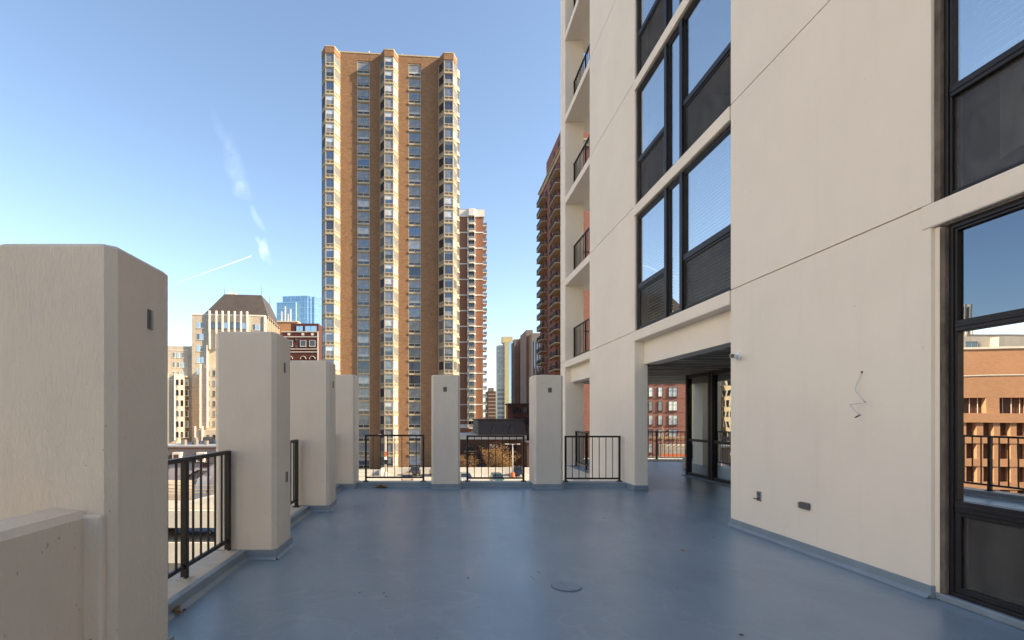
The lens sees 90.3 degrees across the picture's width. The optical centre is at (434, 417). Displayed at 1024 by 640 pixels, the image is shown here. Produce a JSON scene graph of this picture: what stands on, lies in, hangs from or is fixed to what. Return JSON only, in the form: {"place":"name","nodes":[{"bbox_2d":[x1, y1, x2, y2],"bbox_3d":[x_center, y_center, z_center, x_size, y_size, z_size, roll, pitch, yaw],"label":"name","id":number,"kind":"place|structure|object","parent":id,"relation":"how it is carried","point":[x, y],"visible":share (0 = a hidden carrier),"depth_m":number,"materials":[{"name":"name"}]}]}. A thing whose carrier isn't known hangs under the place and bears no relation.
{"place":"outdoors","nodes":[
{"label":"outdoors","id":0,"kind":"place"},
{"bbox_2d":[168,563,179,572],"bbox_3d":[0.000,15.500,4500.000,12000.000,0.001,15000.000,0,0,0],"label":"ground","id":1,"kind":"structure","parent":0,"point":[171,566],"depth_m":52.50,"materials":[{"name":"concrete"}]},
{"bbox_2d":[168,476,211,499],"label":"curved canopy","id":2,"kind":"object","parent":1,"relation":"on","point":[171,495],"visible":0.41,"depth_m":92.14,"materials":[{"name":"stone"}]},
{"bbox_2d":[168,467,528,562],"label":"parking garage","id":3,"kind":"structure","parent":1,"relation":"on","point":[399,471],"depth_m":56.43,"materials":[{"name":"concrete"}]},
{"bbox_2d":[461,438,518,466],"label":"autumn tree","id":4,"kind":"object","parent":1,"relation":"on","point":[498,453],"visible":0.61,"depth_m":96.69,"materials":[{"name":"orange plant"}]},
{"bbox_2d":[648,384,684,456],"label":"brick building","id":5,"kind":"structure","parent":1,"relation":"on","point":[666,407],"depth_m":108.00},
{"bbox_3d":[0.880,8.700,0.600,6.480,13.600,21.200,0,0,0],"label":"retaining wall","id":6,"kind":"object","parent":1,"relation":"on","visible":0},
{"bbox_2d":[168,550,248,621],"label":"concrete kerb","id":7,"kind":"structure","parent":6,"relation":"on","point":[209,572],"depth_m":4.48,"materials":[{"name":"paint"}]},
{"bbox_2d":[168,450,233,580],"bbox_3d":[-2.170,0.873,4.395,0.100,1.059,1.900,0,0,0],"label":"metal railing","id":8,"kind":"object","parent":7,"relation":"on","point":[185,564],"visible":0.61,"depth_m":4.52,"materials":[{"name":"metal"}]},
{"bbox_2d":[290,506,310,527],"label":"concrete kerb","id":9,"kind":"structure","parent":6,"relation":"on","point":[298,514],"depth_m":7.51,"materials":[{"name":"paint"}]},
{"bbox_2d":[290,440,300,506],"bbox_3d":[-2.170,0.873,6.965,0.100,1.059,2.040,0,0,0],"label":"metal railing","id":10,"kind":"object","parent":9,"relation":"on","point":[295,500],"visible":0.34,"depth_m":7.90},
{"bbox_2d":[168,437,215,495],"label":"row house","id":11,"kind":"structure","parent":0,"point":[185,448],"depth_m":96.27,"materials":[{"name":"white paint"}]},
{"bbox_2d":[168,286,279,443],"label":"stone building","id":12,"kind":"structure","parent":0,"point":[191,391],"depth_m":167.20,"materials":[{"name":"stone"}]},
{"bbox_2d":[0,0,588,416],"label":"sky","id":13,"kind":"structure","parent":0,"point":[182,137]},
{"bbox_2d":[276,295,321,325],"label":"glass tower","id":14,"kind":"structure","parent":0,"point":[306,309],"depth_m":298.23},
{"bbox_2d":[281,324,321,360],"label":"brick building","id":15,"kind":"structure","parent":0,"point":[305,341],"depth_m":175.00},
{"bbox_2d":[321,45,459,469],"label":"brick tower","id":16,"kind":"structure","parent":0,"point":[390,228],"depth_m":100.77,"materials":[{"name":"brown"}]},
{"bbox_2d":[322,53,339,72],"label":"bay window","id":17,"kind":"structure","parent":16,"relation":"in","point":[329,59],"depth_m":98.52,"materials":[{"name":"grey"}]},
{"bbox_2d":[322,67,339,86],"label":"bay window","id":18,"kind":"structure","parent":16,"relation":"in","point":[329,73],"depth_m":98.50,"materials":[{"name":"grey"}]},
{"bbox_2d":[322,81,339,99],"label":"bay window","id":19,"kind":"structure","parent":16,"relation":"in","point":[329,87],"depth_m":98.50,"materials":[{"name":"grey"}]},
{"bbox_2d":[322,95,339,113],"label":"bay window","id":20,"kind":"structure","parent":16,"relation":"in","point":[329,101],"depth_m":98.50,"materials":[{"name":"grey"}]},
{"bbox_2d":[322,109,339,127],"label":"bay window","id":21,"kind":"structure","parent":16,"relation":"in","point":[328,115],"depth_m":98.50,"materials":[{"name":"grey"}]},
{"bbox_2d":[322,122,339,140],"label":"bay window","id":22,"kind":"structure","parent":16,"relation":"in","point":[328,129],"depth_m":98.50,"materials":[{"name":"grey"}]},
{"bbox_2d":[322,136,339,154],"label":"bay window","id":23,"kind":"structure","parent":16,"relation":"in","point":[328,143],"depth_m":98.50,"materials":[{"name":"grey"}]},
{"bbox_2d":[322,150,339,168],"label":"bay window","id":24,"kind":"structure","parent":16,"relation":"in","point":[328,157],"depth_m":98.50,"materials":[{"name":"grey"}]},
{"bbox_2d":[322,164,339,182],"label":"bay window","id":25,"kind":"structure","parent":16,"relation":"in","point":[328,171],"depth_m":98.50,"materials":[{"name":"grey"}]},
{"bbox_2d":[322,178,339,195],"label":"bay window","id":26,"kind":"structure","parent":16,"relation":"in","point":[328,184],"depth_m":98.50,"materials":[{"name":"grey"}]},
{"bbox_2d":[322,192,339,209],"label":"bay window","id":27,"kind":"structure","parent":16,"relation":"in","point":[328,198],"depth_m":98.52,"materials":[{"name":"grey"}]},
{"bbox_2d":[322,206,339,223],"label":"bay window","id":28,"kind":"structure","parent":16,"relation":"in","point":[328,212],"depth_m":98.50,"materials":[{"name":"grey"}]},
{"bbox_2d":[322,220,339,236],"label":"bay window","id":29,"kind":"structure","parent":16,"relation":"in","point":[328,226],"depth_m":98.52,"materials":[{"name":"grey"}]},
{"bbox_2d":[322,234,339,250],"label":"bay window","id":30,"kind":"structure","parent":16,"relation":"in","point":[328,240],"depth_m":98.50,"materials":[{"name":"grey"}]},
{"bbox_2d":[322,248,339,264],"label":"bay window","id":31,"kind":"structure","parent":16,"relation":"in","point":[328,254],"depth_m":98.50,"materials":[{"name":"grey"}]},
{"bbox_2d":[322,262,339,277],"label":"bay window","id":32,"kind":"structure","parent":16,"relation":"in","point":[328,268],"depth_m":98.50,"materials":[{"name":"grey"}]},
{"bbox_2d":[322,276,339,291],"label":"bay window","id":33,"kind":"structure","parent":16,"relation":"in","point":[328,282],"depth_m":98.50,"materials":[{"name":"grey"}]},
{"bbox_2d":[322,290,339,305],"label":"bay window","id":34,"kind":"structure","parent":16,"relation":"in","point":[328,296],"depth_m":98.50,"materials":[{"name":"grey"}]},
{"bbox_2d":[322,304,339,318],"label":"bay window","id":35,"kind":"structure","parent":16,"relation":"in","point":[328,310],"depth_m":98.50,"materials":[{"name":"grey"}]},
{"bbox_2d":[322,318,339,332],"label":"bay window","id":36,"kind":"structure","parent":16,"relation":"in","point":[328,324],"depth_m":98.50,"materials":[{"name":"grey"}]},
{"bbox_2d":[322,332,339,346],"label":"bay window","id":37,"kind":"structure","parent":16,"relation":"in","point":[328,338],"depth_m":98.50,"materials":[{"name":"grey"}]},
{"bbox_2d":[322,346,339,360],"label":"bay window","id":38,"kind":"structure","parent":16,"relation":"in","point":[328,352],"depth_m":98.51,"materials":[{"name":"grey"}]},
{"bbox_2d":[380,56,397,75],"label":"bay window","id":39,"kind":"structure","parent":16,"relation":"in","point":[388,62],"depth_m":99.39,"materials":[{"name":"grey"}]},
{"bbox_2d":[380,70,397,88],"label":"bay window","id":40,"kind":"structure","parent":16,"relation":"in","point":[387,76],"depth_m":99.39,"materials":[{"name":"grey"}]},
{"bbox_2d":[380,84,397,102],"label":"bay window","id":41,"kind":"structure","parent":16,"relation":"in","point":[387,90],"depth_m":99.39,"materials":[{"name":"grey"}]},
{"bbox_2d":[380,98,397,116],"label":"bay window","id":42,"kind":"structure","parent":16,"relation":"in","point":[387,104],"depth_m":99.42,"materials":[{"name":"grey"}]},
{"bbox_2d":[380,125,397,143],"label":"bay window","id":43,"kind":"structure","parent":16,"relation":"in","point":[387,131],"depth_m":99.42,"materials":[{"name":"grey"}]},
{"bbox_2d":[380,139,397,156],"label":"bay window","id":44,"kind":"structure","parent":16,"relation":"in","point":[387,145],"depth_m":99.42,"materials":[{"name":"grey"}]},
{"bbox_2d":[380,153,397,170],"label":"bay window","id":45,"kind":"structure","parent":16,"relation":"in","point":[387,159],"depth_m":99.42,"materials":[{"name":"grey"}]},
{"bbox_2d":[380,167,397,183],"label":"bay window","id":46,"kind":"structure","parent":16,"relation":"in","point":[386,173],"depth_m":99.42,"materials":[{"name":"grey"}]},
{"bbox_2d":[380,194,397,211],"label":"bay window","id":47,"kind":"structure","parent":16,"relation":"in","point":[387,200],"depth_m":99.42,"materials":[{"name":"grey"}]},
{"bbox_2d":[380,208,397,224],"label":"bay window","id":48,"kind":"structure","parent":16,"relation":"in","point":[387,214],"depth_m":99.39,"materials":[{"name":"grey"}]},
{"bbox_2d":[380,222,397,238],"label":"bay window","id":49,"kind":"structure","parent":16,"relation":"in","point":[386,228],"depth_m":99.42,"materials":[{"name":"grey"}]},
{"bbox_2d":[380,236,397,251],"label":"bay window","id":50,"kind":"structure","parent":16,"relation":"in","point":[386,242],"depth_m":99.42,"materials":[{"name":"grey"}]},
{"bbox_2d":[380,263,397,279],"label":"bay window","id":51,"kind":"structure","parent":16,"relation":"in","point":[386,269],"depth_m":99.42,"materials":[{"name":"grey"}]},
{"bbox_2d":[380,277,397,292],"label":"bay window","id":52,"kind":"structure","parent":16,"relation":"in","point":[386,283],"depth_m":99.39,"materials":[{"name":"grey"}]},
{"bbox_2d":[380,291,397,306],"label":"bay window","id":53,"kind":"structure","parent":16,"relation":"in","point":[386,297],"depth_m":99.42,"materials":[{"name":"grey"}]},
{"bbox_2d":[380,305,397,319],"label":"bay window","id":54,"kind":"structure","parent":16,"relation":"in","point":[386,311],"depth_m":99.42,"materials":[{"name":"grey"}]},
{"bbox_2d":[380,332,397,346],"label":"bay window","id":55,"kind":"structure","parent":16,"relation":"in","point":[386,338],"depth_m":99.42,"materials":[{"name":"grey"}]},
{"bbox_2d":[380,346,397,360],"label":"bay window","id":56,"kind":"structure","parent":16,"relation":"in","point":[386,352],"depth_m":99.41,"materials":[{"name":"grey"}]},
{"bbox_2d":[380,360,397,374],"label":"bay window","id":57,"kind":"structure","parent":16,"relation":"in","point":[386,366],"depth_m":99.39,"materials":[{"name":"grey"}]},
{"bbox_2d":[380,374,397,387],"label":"bay window","id":58,"kind":"structure","parent":16,"relation":"in","point":[386,380],"depth_m":99.39,"materials":[{"name":"grey"}]},
{"bbox_2d":[380,401,397,414],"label":"bay window","id":59,"kind":"structure","parent":16,"relation":"in","point":[386,407],"depth_m":99.42,"materials":[{"name":"grey"}]},
{"bbox_2d":[380,415,397,428],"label":"bay window","id":60,"kind":"structure","parent":16,"relation":"in","point":[386,421],"depth_m":99.42,"materials":[{"name":"grey"}]},
{"bbox_2d":[438,59,456,78],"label":"bay window","id":61,"kind":"structure","parent":16,"relation":"in","point":[446,66],"depth_m":100.37,"materials":[{"name":"grey"}]},
{"bbox_2d":[438,73,456,92],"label":"bay window","id":62,"kind":"structure","parent":16,"relation":"in","point":[447,79],"depth_m":100.34,"materials":[{"name":"grey"}]},
{"bbox_2d":[438,87,456,105],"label":"bay window","id":63,"kind":"structure","parent":16,"relation":"in","point":[446,93],"depth_m":100.37,"materials":[{"name":"grey"}]},
{"bbox_2d":[438,100,456,119],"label":"bay window","id":64,"kind":"structure","parent":16,"relation":"in","point":[446,107],"depth_m":100.37,"materials":[{"name":"grey"}]},
{"bbox_2d":[438,114,456,132],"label":"bay window","id":65,"kind":"structure","parent":16,"relation":"in","point":[447,120],"depth_m":100.34,"materials":[{"name":"grey"}]},
{"bbox_2d":[438,128,456,146],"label":"bay window","id":66,"kind":"structure","parent":16,"relation":"in","point":[446,134],"depth_m":100.37,"materials":[{"name":"grey"}]},
{"bbox_2d":[438,142,456,159],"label":"bay window","id":67,"kind":"structure","parent":16,"relation":"in","point":[446,148],"depth_m":100.37,"materials":[{"name":"grey"}]},
{"bbox_2d":[438,155,456,172],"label":"bay window","id":68,"kind":"structure","parent":16,"relation":"in","point":[447,161],"depth_m":100.37,"materials":[{"name":"grey"}]},
{"bbox_2d":[438,169,456,186],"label":"bay window","id":69,"kind":"structure","parent":16,"relation":"in","point":[446,175],"depth_m":100.34,"materials":[{"name":"grey"}]},
{"bbox_2d":[438,183,456,199],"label":"bay window","id":70,"kind":"structure","parent":16,"relation":"in","point":[445,189],"depth_m":100.37,"materials":[{"name":"grey"}]},
{"bbox_2d":[438,196,456,213],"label":"bay window","id":71,"kind":"structure","parent":16,"relation":"in","point":[446,202],"depth_m":100.37,"materials":[{"name":"grey"}]},
{"bbox_2d":[438,210,456,226],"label":"bay window","id":72,"kind":"structure","parent":16,"relation":"in","point":[446,216],"depth_m":100.34,"materials":[{"name":"grey"}]},
{"bbox_2d":[438,224,456,240],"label":"bay window","id":73,"kind":"structure","parent":16,"relation":"in","point":[445,230],"depth_m":100.37,"materials":[{"name":"grey"}]},
{"bbox_2d":[438,237,456,253],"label":"bay window","id":74,"kind":"structure","parent":16,"relation":"in","point":[444,244],"depth_m":100.37,"materials":[{"name":"grey"}]},
{"bbox_2d":[438,251,456,266],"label":"bay window","id":75,"kind":"structure","parent":16,"relation":"in","point":[445,257],"depth_m":100.34,"materials":[{"name":"grey"}]},
{"bbox_2d":[438,265,456,280],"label":"bay window","id":76,"kind":"structure","parent":16,"relation":"in","point":[444,271],"depth_m":100.34,"materials":[{"name":"grey"}]},
{"bbox_2d":[438,278,456,293],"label":"bay window","id":77,"kind":"structure","parent":16,"relation":"in","point":[444,285],"depth_m":100.37,"materials":[{"name":"grey"}]},
{"bbox_2d":[438,292,456,307],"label":"bay window","id":78,"kind":"structure","parent":16,"relation":"in","point":[445,298],"depth_m":100.34,"materials":[{"name":"grey"}]},
{"bbox_2d":[438,306,456,320],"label":"bay window","id":79,"kind":"structure","parent":16,"relation":"in","point":[444,312],"depth_m":100.34,"materials":[{"name":"grey"}]},
{"bbox_2d":[438,319,456,334],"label":"bay window","id":80,"kind":"structure","parent":16,"relation":"in","point":[444,326],"depth_m":100.37,"materials":[{"name":"grey"}]},
{"bbox_2d":[438,333,456,347],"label":"bay window","id":81,"kind":"structure","parent":16,"relation":"in","point":[445,339],"depth_m":100.34,"materials":[{"name":"grey"}]},
{"bbox_2d":[438,347,456,361],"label":"bay window","id":82,"kind":"structure","parent":16,"relation":"in","point":[444,353],"depth_m":100.34,"materials":[{"name":"grey"}]},
{"bbox_2d":[438,361,456,374],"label":"bay window","id":83,"kind":"structure","parent":16,"relation":"in","point":[444,367],"depth_m":100.37,"materials":[{"name":"grey"}]},
{"bbox_2d":[459,208,486,432],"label":"balcony tower","id":84,"kind":"structure","parent":0,"point":[472,266],"depth_m":185.00,"materials":[{"name":"red brick"}]},
{"bbox_2d":[485,388,495,418],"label":"distant building","id":85,"kind":"structure","parent":0,"point":[490,400],"depth_m":420.00,"materials":[{"name":"brown brick"}]},
{"bbox_2d":[460,419,527,466],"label":"brick building","id":86,"kind":"structure","parent":0,"point":[498,426],"depth_m":122.00,"materials":[{"name":"brick"}]},
{"bbox_2d":[496,337,512,418],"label":"apartment tower","id":87,"kind":"structure","parent":0,"point":[502,375],"depth_m":329.97,"materials":[{"name":"concrete"}]},
{"bbox_2d":[509,339,519,402],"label":"office tower","id":88,"kind":"structure","parent":0,"point":[514,370],"depth_m":215.30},
{"bbox_2d":[505,403,528,439],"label":"brick building","id":89,"kind":"structure","parent":0,"point":[517,410],"depth_m":150.00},
{"bbox_2d":[520,330,539,402],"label":"office tower","id":90,"kind":"structure","parent":0,"point":[529,357],"depth_m":196.00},
{"bbox_2d":[536,132,589,456],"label":"brick tower","id":91,"kind":"structure","parent":0,"point":[548,273],"depth_m":116.43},
{"bbox_2d":[168,461,1023,639],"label":"terrace floor","id":92,"kind":"structure","parent":0,"point":[417,556],"depth_m":4.64,"materials":[{"name":"paint"}]},
{"bbox_2d":[0,508,105,639],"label":"parapet","id":93,"kind":"structure","parent":92,"relation":"on","point":[52,573],"depth_m":2.39,"materials":[{"name":"paint"}]},
{"bbox_2d":[0,244,173,639],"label":"concrete pillar","id":94,"kind":"structure","parent":92,"relation":"on","point":[83,388],"depth_m":2.63,"materials":[{"name":"paint"}]},
{"bbox_2d":[215,332,294,559],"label":"concrete pillar","id":95,"kind":"structure","parent":92,"relation":"on","point":[252,406],"depth_m":5.33,"materials":[{"name":"paint"}]},
{"bbox_2d":[290,360,337,511],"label":"concrete pillar","id":96,"kind":"structure","parent":92,"relation":"on","point":[312,410],"depth_m":8.02,"materials":[{"name":"paint"}]},
{"bbox_2d":[336,375,359,488],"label":"concrete pillar","id":97,"kind":"structure","parent":92,"relation":"on","point":[347,431],"depth_m":10.65,"materials":[{"name":"paint"}]},
{"bbox_2d":[357,481,430,486],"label":"concrete kerb","id":98,"kind":"structure","parent":92,"relation":"on","point":[395,484],"depth_m":10.87,"materials":[{"name":"paint"}]},
{"bbox_2d":[363,435,425,481],"bbox_3d":[-0.873,0.886,11.080,1.375,1.032,0.100,0,0,0],"label":"metal railing","id":99,"kind":"object","parent":98,"relation":"on","point":[394,476],"visible":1,"depth_m":11.06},
{"bbox_2d":[431,375,460,488],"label":"concrete pillar","id":100,"kind":"structure","parent":92,"relation":"on","point":[445,440],"depth_m":10.62,"materials":[{"name":"paint"}]},
{"bbox_2d":[460,481,530,486],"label":"concrete kerb","id":101,"kind":"structure","parent":92,"relation":"on","point":[496,484],"depth_m":10.87,"materials":[{"name":"paint"}]},
{"bbox_2d":[465,435,525,481],"bbox_3d":[1.343,0.893,11.080,1.345,1.017,0.100,0,0,0],"label":"metal railing","id":102,"kind":"object","parent":101,"relation":"on","point":[523,459],"visible":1,"depth_m":11.06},
{"bbox_2d":[528,375,563,488],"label":"concrete pillar","id":103,"kind":"structure","parent":92,"relation":"on","point":[545,439],"depth_m":10.60,"materials":[{"name":"paint"}]},
{"bbox_2d":[551,581,581,591],"bbox_3d":[1.170,1.493,4.470,0.270,0.012,0.270,0,0,0],"label":"floor drain","id":104,"kind":"object","parent":92,"relation":"on","point":[565,586],"visible":1,"depth_m":4.45,"materials":[{"name":"blue"}]},
{"bbox_2d":[574,431,589,469],"bbox_3d":[4.420,0.955,14.650,0.100,1.090,2.210,0,0,0],"label":"metal railing","id":105,"kind":"object","parent":92,"relation":"on","point":[577,447],"visible":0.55,"depth_m":15.04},
{"bbox_2d":[563,481,624,486],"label":"concrete kerb","id":106,"kind":"structure","parent":92,"relation":"on","point":[593,484],"depth_m":10.87,"materials":[{"name":"paint"}]},
{"bbox_2d":[563,436,622,481],"bbox_3d":[3.478,0.898,11.080,1.295,1.007,0.100,0,0,0],"label":"metal railing","id":107,"kind":"object","parent":106,"relation":"on","point":[592,437],"visible":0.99,"depth_m":11.06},
{"bbox_2d":[584,459,723,460],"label":"concrete kerb","id":108,"kind":"structure","parent":92,"relation":"on","point":[673,459],"depth_m":17.37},
{"bbox_2d":[584,431,723,458],"bbox_3d":[8.400,0.955,17.450,7.110,0.970,0.100,0,0,0],"label":"metal railing","id":109,"kind":"object","parent":108,"relation":"on","point":[656,457],"visible":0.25,"depth_m":17.43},
{"bbox_2d":[649,427,723,456],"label":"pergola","id":110,"kind":"object","parent":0,"point":[676,450],"visible":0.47,"depth_m":77.00,"materials":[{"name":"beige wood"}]},
{"bbox_2d":[692,384,723,453],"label":"brick building","id":111,"kind":"structure","parent":0,"point":[700,407],"depth_m":125.00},
{"bbox_2d":[560,0,1023,629],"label":"apartment building","id":112,"kind":"structure","parent":0,"point":[810,210],"depth_m":5.42,"materials":[{"name":"beige paint"}]},
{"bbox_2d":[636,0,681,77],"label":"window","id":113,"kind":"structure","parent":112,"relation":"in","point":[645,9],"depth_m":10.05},
{"bbox_2d":[636,122,730,330],"bbox_3d":[4.293,-2.970,8.705,0.276,2.376,3.370,0,0,0],"label":"window","id":114,"kind":"structure","parent":112,"relation":"in","point":[691,215],"depth_m":8.44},
{"bbox_2d":[636,0,731,203],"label":"window","id":115,"kind":"structure","parent":112,"relation":"in","point":[699,44],"depth_m":8.54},
{"bbox_2d":[934,0,1023,201],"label":"window","id":116,"kind":"structure","parent":112,"relation":"in","point":[997,127],"depth_m":4.06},
{"bbox_2d":[940,194,1023,619],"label":"window","id":117,"kind":"structure","parent":112,"relation":"in","point":[982,251],"depth_m":3.89,"materials":[{"name":"clear glass"}]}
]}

